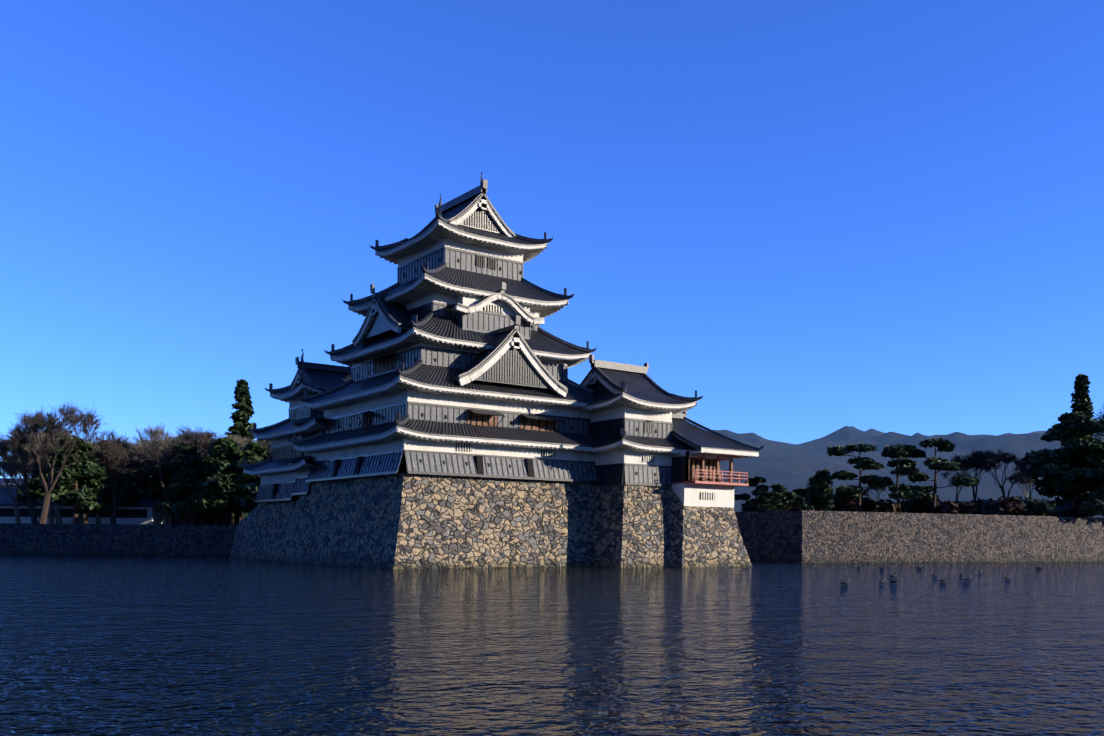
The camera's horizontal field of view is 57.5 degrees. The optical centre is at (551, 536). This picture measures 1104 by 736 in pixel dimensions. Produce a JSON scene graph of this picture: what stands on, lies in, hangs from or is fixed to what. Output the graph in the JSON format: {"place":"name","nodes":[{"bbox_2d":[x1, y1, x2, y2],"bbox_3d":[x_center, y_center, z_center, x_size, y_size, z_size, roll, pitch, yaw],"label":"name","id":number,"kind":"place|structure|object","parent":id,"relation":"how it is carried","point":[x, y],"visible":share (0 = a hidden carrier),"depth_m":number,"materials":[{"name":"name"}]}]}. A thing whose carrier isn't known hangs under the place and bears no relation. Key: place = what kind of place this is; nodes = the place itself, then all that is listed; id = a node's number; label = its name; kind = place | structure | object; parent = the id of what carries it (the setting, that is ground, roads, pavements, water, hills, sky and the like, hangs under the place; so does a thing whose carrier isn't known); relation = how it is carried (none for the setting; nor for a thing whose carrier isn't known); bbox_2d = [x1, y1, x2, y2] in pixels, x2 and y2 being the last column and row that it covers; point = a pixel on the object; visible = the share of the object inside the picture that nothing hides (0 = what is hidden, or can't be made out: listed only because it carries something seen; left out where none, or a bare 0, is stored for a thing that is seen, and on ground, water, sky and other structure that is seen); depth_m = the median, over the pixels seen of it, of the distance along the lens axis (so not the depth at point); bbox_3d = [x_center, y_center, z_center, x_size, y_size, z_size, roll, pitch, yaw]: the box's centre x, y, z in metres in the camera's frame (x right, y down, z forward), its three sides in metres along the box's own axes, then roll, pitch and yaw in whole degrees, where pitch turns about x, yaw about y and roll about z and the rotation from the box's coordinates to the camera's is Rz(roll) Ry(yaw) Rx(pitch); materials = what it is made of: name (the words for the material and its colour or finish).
{"place":"outdoors","nodes":[
{"label":"outdoors","id":0,"kind":"place"},
{"bbox_2d":[0,555,1103,735],"bbox_3d":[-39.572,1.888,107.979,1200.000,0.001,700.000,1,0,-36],"label":"moat water","id":1,"kind":"structure","parent":0,"point":[148,646],"depth_m":19.83,"materials":[{"name":"blue liquid"}]},
{"bbox_2d":[230,473,751,568],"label":"stone base","id":2,"kind":"object","parent":1,"relation":"in","point":[406,521],"visible":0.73,"depth_m":74.00,"materials":[{"name":"grey stone"}]},
{"bbox_2d":[238,349,350,502],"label":"castle turret","id":3,"kind":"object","parent":2,"relation":"on","point":[282,472],"visible":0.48,"depth_m":86.30,"materials":[{"name":"paint"}]},
{"bbox_2d":[288,172,597,482],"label":"castle keep","id":4,"kind":"structure","parent":2,"relation":"on","point":[457,358],"depth_m":73.69,"materials":[{"name":"paint"}]},
{"bbox_2d":[577,355,702,486],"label":"castle turret","id":5,"kind":"object","parent":2,"relation":"on","point":[631,409],"visible":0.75,"depth_m":76.07,"materials":[{"name":"paint"}]},
{"bbox_2d":[623,411,763,507],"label":"castle pavilion","id":6,"kind":"structure","parent":2,"relation":"on","point":[697,478],"depth_m":77.61,"materials":[{"name":"paint"}]},
{"bbox_2d":[0,0,1103,477],"label":"sky","id":7,"kind":"structure","parent":0,"point":[809,219],"materials":[{"name":"blue"}]},
{"bbox_2d":[708,426,1103,517],"bbox_3d":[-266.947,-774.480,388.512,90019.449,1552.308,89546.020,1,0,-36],"label":"terrain","id":8,"kind":"structure","parent":0,"point":[789,467],"depth_m":4855.80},
{"bbox_2d":[3,450,31,481],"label":"grove tree","id":9,"kind":"object","parent":8,"relation":"on","point":[19,471],"visible":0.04,"depth_m":129.80,"materials":[{"name":"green plant"}]},
{"bbox_2d":[0,424,44,523],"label":"grove tree","id":10,"kind":"object","parent":8,"relation":"on","point":[9,443],"visible":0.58,"depth_m":112.08,"materials":[{"name":"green plant"}]},
{"bbox_2d":[0,444,50,522],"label":"grove tree","id":11,"kind":"object","parent":8,"relation":"on","point":[9,465],"visible":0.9,"depth_m":111.50,"materials":[{"name":"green plant"}]},
{"bbox_2d":[18,453,59,500],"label":"tree","id":12,"kind":"object","parent":8,"relation":"on","point":[35,485],"visible":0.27,"depth_m":118.62,"materials":[{"name":"green plant"}]},
{"bbox_2d":[20,448,59,523],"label":"grove tree","id":13,"kind":"object","parent":8,"relation":"on","point":[50,515],"visible":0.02,"depth_m":116.84,"materials":[{"name":"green plant"}]},
{"bbox_2d":[24,429,75,523],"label":"grove tree","id":14,"kind":"object","parent":8,"relation":"on","point":[58,518],"visible":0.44,"depth_m":110.27,"materials":[{"name":"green plant"}]},
{"bbox_2d":[0,478,132,487],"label":"mountains","id":15,"kind":"structure","parent":8,"relation":"on","point":[2,481],"depth_m":155.40,"materials":[{"name":"white"}]},
{"bbox_2d":[41,433,97,523],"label":"grove tree","id":16,"kind":"object","parent":8,"relation":"on","point":[85,518],"visible":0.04,"depth_m":115.36,"materials":[{"name":"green plant"}]},
{"bbox_2d":[56,440,99,523],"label":"grove tree","id":17,"kind":"object","parent":8,"relation":"on","point":[79,518],"visible":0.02,"depth_m":109.62,"materials":[{"name":"brown plant"}]},
{"bbox_2d":[0,488,176,524],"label":"building","id":18,"kind":"structure","parent":8,"relation":"on","point":[140,510],"depth_m":117.60,"materials":[{"name":"white"}]},
{"bbox_2d":[60,440,132,523],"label":"grove tree","id":19,"kind":"object","parent":8,"relation":"on","point":[98,516],"visible":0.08,"depth_m":110.32,"materials":[{"name":"brown plant"}]},
{"bbox_2d":[95,428,133,467],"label":"grove tree","id":20,"kind":"object","parent":8,"relation":"on","point":[112,434],"visible":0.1,"depth_m":129.22,"materials":[{"name":"brown plant"}]},
{"bbox_2d":[94,432,135,444],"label":"bare tree","id":21,"kind":"object","parent":8,"relation":"on","point":[122,439],"visible":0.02,"depth_m":139.57,"materials":[{"name":"brown plant"}]},
{"bbox_2d":[94,467,143,506],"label":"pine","id":22,"kind":"object","parent":8,"relation":"on","point":[131,493],"visible":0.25,"depth_m":116.78,"materials":[{"name":"green plant"}]},
{"bbox_2d":[106,434,142,458],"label":"grove tree","id":23,"kind":"object","parent":8,"relation":"on","point":[119,440],"visible":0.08,"depth_m":128.47,"materials":[{"name":"brown plant"}]},
{"bbox_2d":[94,439,156,523],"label":"grove tree","id":24,"kind":"object","parent":8,"relation":"on","point":[131,463],"visible":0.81,"depth_m":109.60,"materials":[{"name":"brown plant"}]},
{"bbox_2d":[105,450,158,490],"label":"grove tree","id":25,"kind":"object","parent":8,"relation":"on","point":[150,463],"visible":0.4,"depth_m":119.80,"materials":[{"name":"brown plant"}]},
{"bbox_2d":[124,466,147,491],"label":"tree","id":26,"kind":"object","parent":8,"relation":"on","point":[137,478],"visible":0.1,"depth_m":120.94,"materials":[{"name":"green plant"}]},
{"bbox_2d":[129,442,162,488],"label":"grove tree","id":27,"kind":"object","parent":8,"relation":"on","point":[142,448],"visible":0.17,"depth_m":125.86,"materials":[{"name":"brown plant"}]},
{"bbox_2d":[134,457,161,483],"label":"bare tree","id":28,"kind":"object","parent":8,"relation":"on","point":[153,479],"visible":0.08,"depth_m":123.00,"materials":[{"name":"brown plant"}]},
{"bbox_2d":[132,446,164,487],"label":"grove tree","id":29,"kind":"object","parent":8,"relation":"on","point":[157,455],"visible":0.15,"depth_m":125.19,"materials":[{"name":"brown plant"}]},
{"bbox_2d":[144,438,162,478],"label":"grove tree","id":30,"kind":"object","parent":8,"relation":"on","point":[157,447],"visible":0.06,"depth_m":132.33,"materials":[{"name":"brown plant"}]},
{"bbox_2d":[143,445,176,524],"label":"tree","id":31,"kind":"object","parent":8,"relation":"on","point":[155,490],"visible":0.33,"depth_m":118.83,"materials":[{"name":"green plant"}]},
{"bbox_2d":[128,422,206,524],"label":"grove tree","id":32,"kind":"object","parent":8,"relation":"on","point":[153,434],"visible":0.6,"depth_m":116.77,"materials":[{"name":"brown plant"}]},
{"bbox_2d":[158,442,207,524],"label":"grove tree","id":33,"kind":"object","parent":8,"relation":"on","point":[178,519],"visible":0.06,"depth_m":115.13,"materials":[{"name":"brown plant"}]},
{"bbox_2d":[161,435,210,524],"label":"grove tree","id":34,"kind":"object","parent":8,"relation":"on","point":[191,519],"visible":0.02,"depth_m":120.96,"materials":[{"name":"brown plant"}]},
{"bbox_2d":[167,455,207,524],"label":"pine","id":35,"kind":"object","parent":8,"relation":"on","point":[170,497],"depth_m":117.94,"materials":[{"name":"green plant"}]},
{"bbox_2d":[159,426,240,524],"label":"grove tree","id":36,"kind":"object","parent":8,"relation":"on","point":[205,440],"visible":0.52,"depth_m":108.52,"materials":[{"name":"brown plant"}]},
{"bbox_2d":[180,512,246,524],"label":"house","id":37,"kind":"structure","parent":8,"relation":"on","point":[183,518],"depth_m":130.15,"materials":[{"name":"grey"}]},
{"bbox_2d":[212,510,237,524],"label":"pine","id":38,"kind":"object","parent":8,"relation":"on","point":[220,513],"visible":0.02,"depth_m":118.56,"materials":[{"name":"green plant"}]},
{"bbox_2d":[207,432,259,524],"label":"bare tree","id":39,"kind":"object","parent":8,"relation":"on","point":[242,444],"visible":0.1,"depth_m":114.08,"materials":[{"name":"brown plant"}]},
{"bbox_2d":[234,513,237,524],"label":"grove tree","id":40,"kind":"object","parent":8,"relation":"on","point":[236,521],"depth_m":125.16,"materials":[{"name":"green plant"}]},
{"bbox_2d":[224,379,254,518],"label":"conifer tree","id":41,"kind":"object","parent":8,"relation":"on","point":[243,414],"visible":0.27,"depth_m":124.91,"materials":[{"name":"green plant"}]},
{"bbox_2d":[238,512,242,522],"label":"grove tree","id":42,"kind":"object","parent":8,"relation":"on","point":[240,516],"depth_m":124.65,"materials":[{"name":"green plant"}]},
{"bbox_2d":[217,441,270,512],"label":"evergreen","id":43,"kind":"object","parent":8,"relation":"on","point":[243,501],"visible":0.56,"depth_m":104.96,"materials":[{"name":"green plant"}]},
{"bbox_2d":[242,439,263,517],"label":"tree","id":44,"kind":"object","parent":8,"relation":"on","point":[258,441],"depth_m":119.71,"materials":[{"name":"green plant"}]},
{"bbox_2d":[256,440,270,451],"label":"grove tree","id":45,"kind":"object","parent":8,"relation":"on","point":[268,447],"depth_m":108.39,"materials":[{"name":"brown plant"}]},
{"bbox_2d":[0,510,1103,562],"bbox_3d":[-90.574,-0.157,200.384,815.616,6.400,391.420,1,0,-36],"label":"moat stone walls","id":46,"kind":"structure","parent":8,"relation":"on","point":[801,536],"depth_m":94.95,"materials":[{"name":"stone"}]},
{"bbox_2d":[5,401,115,523],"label":"bare tree","id":47,"kind":"object","parent":46,"relation":"on","point":[37,422],"visible":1,"depth_m":101.55,"materials":[{"name":"brown plant"}]},
{"bbox_2d":[37,435,113,523],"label":"evergreen","id":48,"kind":"object","parent":46,"relation":"on","point":[81,484],"visible":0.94,"depth_m":106.20,"materials":[{"name":"green plant"}]},
{"bbox_2d":[153,442,214,524],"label":"evergreen","id":49,"kind":"object","parent":46,"relation":"on","point":[190,478],"visible":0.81,"depth_m":106.73,"materials":[{"name":"green plant"}]},
{"bbox_2d":[189,437,251,524],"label":"evergreen","id":50,"kind":"object","parent":46,"relation":"on","point":[220,484],"visible":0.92,"depth_m":104.75,"materials":[{"name":"green plant"}]},
{"bbox_2d":[751,491,787,510],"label":"bush","id":51,"kind":"object","parent":46,"relation":"on","point":[769,500],"visible":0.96,"depth_m":98.50,"materials":[{"name":"green plant"}]},
{"bbox_2d":[778,491,813,510],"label":"bush","id":52,"kind":"object","parent":46,"relation":"on","point":[798,503],"visible":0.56,"depth_m":102.24,"materials":[{"name":"green plant"}]},
{"bbox_2d":[826,443,893,511],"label":"niwaki pine","id":53,"kind":"object","parent":46,"relation":"on","point":[863,464],"visible":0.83,"depth_m":106.90,"materials":[{"name":"green plant"}]},
{"bbox_2d":[861,444,926,512],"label":"niwaki pine","id":54,"kind":"object","parent":46,"relation":"on","point":[902,468],"visible":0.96,"depth_m":107.25,"materials":[{"name":"green plant"}]},
{"bbox_2d":[902,438,979,512],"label":"niwaki pine","id":55,"kind":"object","parent":46,"relation":"on","point":[935,463],"visible":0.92,"depth_m":107.60,"materials":[{"name":"green plant"}]},
{"bbox_2d":[974,448,1033,514],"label":"bare tree","id":56,"kind":"object","parent":46,"relation":"on","point":[1006,458],"visible":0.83,"depth_m":115.45,"materials":[{"name":"brown plant"}]},
{"bbox_2d":[1093,405,1103,438],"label":"bare tree","id":57,"kind":"object","parent":46,"relation":"on","point":[1101,417],"visible":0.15,"depth_m":127.39,"materials":[{"name":"brown plant"}]},
{"bbox_2d":[734,476,768,506],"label":"garden pine","id":58,"kind":"object","parent":8,"relation":"on","point":[754,481],"visible":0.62,"depth_m":110.94,"materials":[{"name":"green plant"}]},
{"bbox_2d":[769,483,786,492],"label":"garden pine","id":59,"kind":"object","parent":8,"relation":"on","point":[778,488],"visible":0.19,"depth_m":116.37,"materials":[{"name":"green plant"}]},
{"bbox_2d":[792,488,810,498],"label":"garden pine","id":60,"kind":"object","parent":8,"relation":"on","point":[800,492],"visible":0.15,"depth_m":114.35,"materials":[{"name":"green plant"}]},
{"bbox_2d":[806,468,834,509],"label":"tree","id":61,"kind":"object","parent":8,"relation":"on","point":[818,490],"visible":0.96,"depth_m":106.20,"materials":[{"name":"green plant"}]},
{"bbox_2d":[861,484,889,501],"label":"bare tree","id":62,"kind":"object","parent":8,"relation":"on","point":[872,488],"visible":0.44,"depth_m":134.10,"materials":[{"name":"brown plant"}]},
{"bbox_2d":[741,494,1103,516],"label":"garden shrubs","id":63,"kind":"object","parent":8,"relation":"on","point":[1029,506],"visible":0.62,"depth_m":107.58,"materials":[{"name":"green plant"}]},
{"bbox_2d":[947,470,971,501],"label":"bare tree","id":64,"kind":"object","parent":8,"relation":"on","point":[952,479],"visible":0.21,"depth_m":126.05,"materials":[{"name":"brown plant"}]},
{"bbox_2d":[940,448,1001,500],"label":"bare tree","id":65,"kind":"object","parent":8,"relation":"on","point":[968,463],"visible":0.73,"depth_m":116.49,"materials":[{"name":"brown plant"}]},
{"bbox_2d":[1006,466,1038,498],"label":"bare tree","id":66,"kind":"object","parent":8,"relation":"on","point":[1027,480],"visible":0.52,"depth_m":123.02,"materials":[{"name":"brown plant"}]},
{"bbox_2d":[1021,411,1103,516],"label":"tall pine","id":67,"kind":"object","parent":8,"relation":"on","point":[1070,470],"visible":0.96,"depth_m":113.70,"materials":[{"name":"green plant"}]},
{"bbox_2d":[1064,374,1093,516],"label":"tall cedar","id":68,"kind":"object","parent":8,"relation":"on","point":[1081,397],"visible":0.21,"depth_m":123.23,"materials":[{"name":"green plant"}]},
{"bbox_2d":[1082,454,1103,501],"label":"tree","id":69,"kind":"object","parent":8,"relation":"on","point":[1099,495],"visible":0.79,"depth_m":109.74,"materials":[{"name":"green plant"}]}
]}

